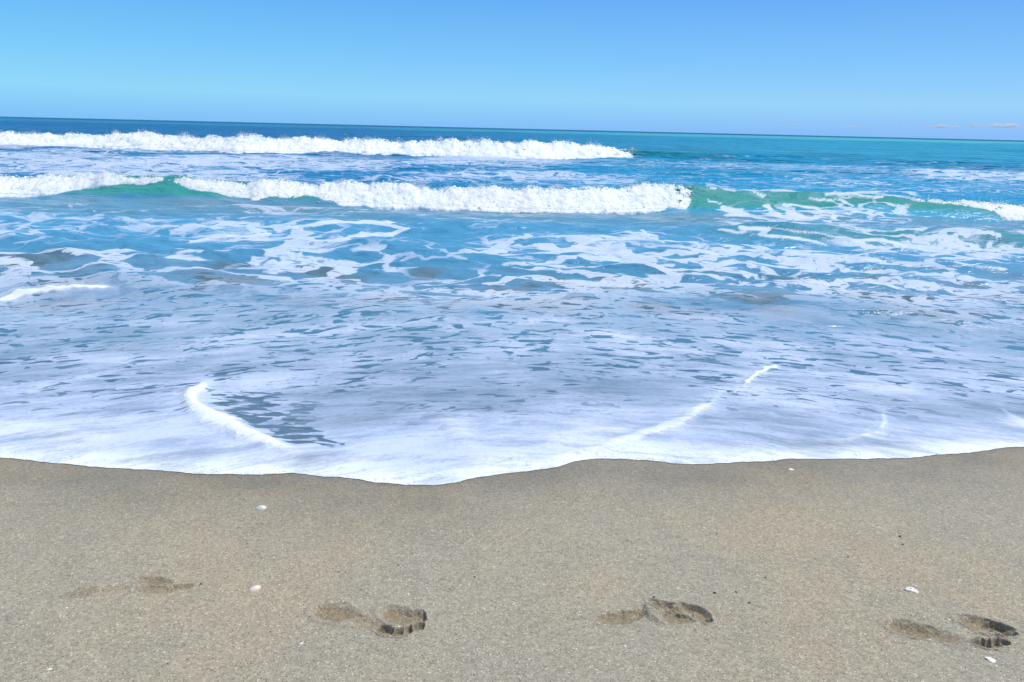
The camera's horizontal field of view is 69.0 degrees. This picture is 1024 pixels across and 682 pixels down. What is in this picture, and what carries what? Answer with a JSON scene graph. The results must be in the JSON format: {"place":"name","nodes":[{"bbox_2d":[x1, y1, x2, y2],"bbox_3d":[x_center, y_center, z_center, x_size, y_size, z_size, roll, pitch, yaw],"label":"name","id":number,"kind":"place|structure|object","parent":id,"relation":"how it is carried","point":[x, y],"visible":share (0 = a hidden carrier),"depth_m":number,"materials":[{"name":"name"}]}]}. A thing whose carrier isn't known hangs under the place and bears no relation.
{"place":"outdoors","nodes":[
{"label":"outdoors","id":0,"kind":"place"},
{"bbox_2d":[0,116,1023,484],"bbox_3d":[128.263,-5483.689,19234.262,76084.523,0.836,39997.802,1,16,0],"label":"sea","id":1,"kind":"structure","parent":0,"point":[766,298],"depth_m":5.25,"materials":[{"name":"liquid"}]},
{"bbox_2d":[0,127,638,158],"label":"breaking wave","id":2,"kind":"object","parent":1,"relation":"on","point":[257,143],"visible":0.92,"depth_m":32.67,"materials":[{"name":"white liquid"}]},
{"bbox_2d":[0,166,696,214],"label":"breaking wave","id":3,"kind":"object","parent":1,"relation":"on","point":[643,198],"visible":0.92,"depth_m":12.20,"materials":[{"name":"white liquid"}]},
{"bbox_2d":[897,190,1023,220],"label":"breaking wave","id":4,"kind":"object","parent":1,"relation":"on","point":[1010,212],"visible":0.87,"depth_m":12.43,"materials":[{"name":"white liquid"}]},
{"bbox_2d":[0,447,1023,681],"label":"sand","id":5,"kind":"structure","parent":0,"point":[562,556],"depth_m":1.87,"materials":[{"name":"beige sand"}]},
{"bbox_2d":[52,574,197,600],"bbox_3d":[-0.895,0.575,1.745,0.308,0.020,0.116,-1,16,-8],"label":"footprint","id":6,"kind":"object","parent":5,"relation":"on","point":[157,584],"visible":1,"depth_m":1.74},
{"bbox_2d":[249,585,261,591],"bbox_3d":[-0.600,0.579,1.740,0.030,0.008,0.020,-17,43,-28],"label":"clam shell","id":7,"kind":"object","parent":5,"relation":"on","point":[255,588],"visible":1,"depth_m":1.74},
{"bbox_2d":[256,505,265,509],"bbox_3d":[-0.741,0.491,2.200,0.030,0.007,0.018,-1,33,-8],"label":"clam shell","id":8,"kind":"object","parent":5,"relation":"on","point":[260,507],"visible":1,"depth_m":2.20},
{"bbox_2d":[303,599,430,638],"bbox_3d":[-0.322,0.611,1.636,0.288,0.028,0.147,1,16,0],"label":"footprint","id":9,"kind":"object","parent":5,"relation":"on","point":[386,622],"visible":1,"depth_m":1.65},
{"bbox_2d":[585,597,715,627],"bbox_3d":[0.309,0.615,1.691,0.293,0.028,0.130,1,16,0],"label":"footprint","id":10,"kind":"object","parent":5,"relation":"on","point":[679,613],"visible":1,"depth_m":1.68},
{"bbox_2d":[905,586,918,592],"bbox_3d":[0.969,0.603,1.804,0.032,0.009,0.018,8,17,23],"label":"shell","id":11,"kind":"object","parent":5,"relation":"on","point":[912,589],"visible":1,"depth_m":1.80},
{"bbox_2d":[875,612,1020,650],"bbox_3d":[0.961,0.635,1.634,0.302,0.032,0.146,1,16,0],"label":"footprint","id":12,"kind":"object","parent":5,"relation":"on","point":[1001,634],"visible":1,"depth_m":1.63},
{"bbox_2d":[985,657,995,662],"bbox_3d":[0.984,0.655,1.531,0.015,0.006,0.019,-10,19,-34],"label":"shell fragment","id":13,"kind":"object","parent":5,"relation":"on","point":[990,659],"visible":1,"depth_m":1.53,"materials":[{"name":"white"}]},
{"bbox_2d":[0,0,1023,139],"label":"sky","id":14,"kind":"structure","parent":0,"point":[944,69],"materials":[{"name":"blue"}]}
]}

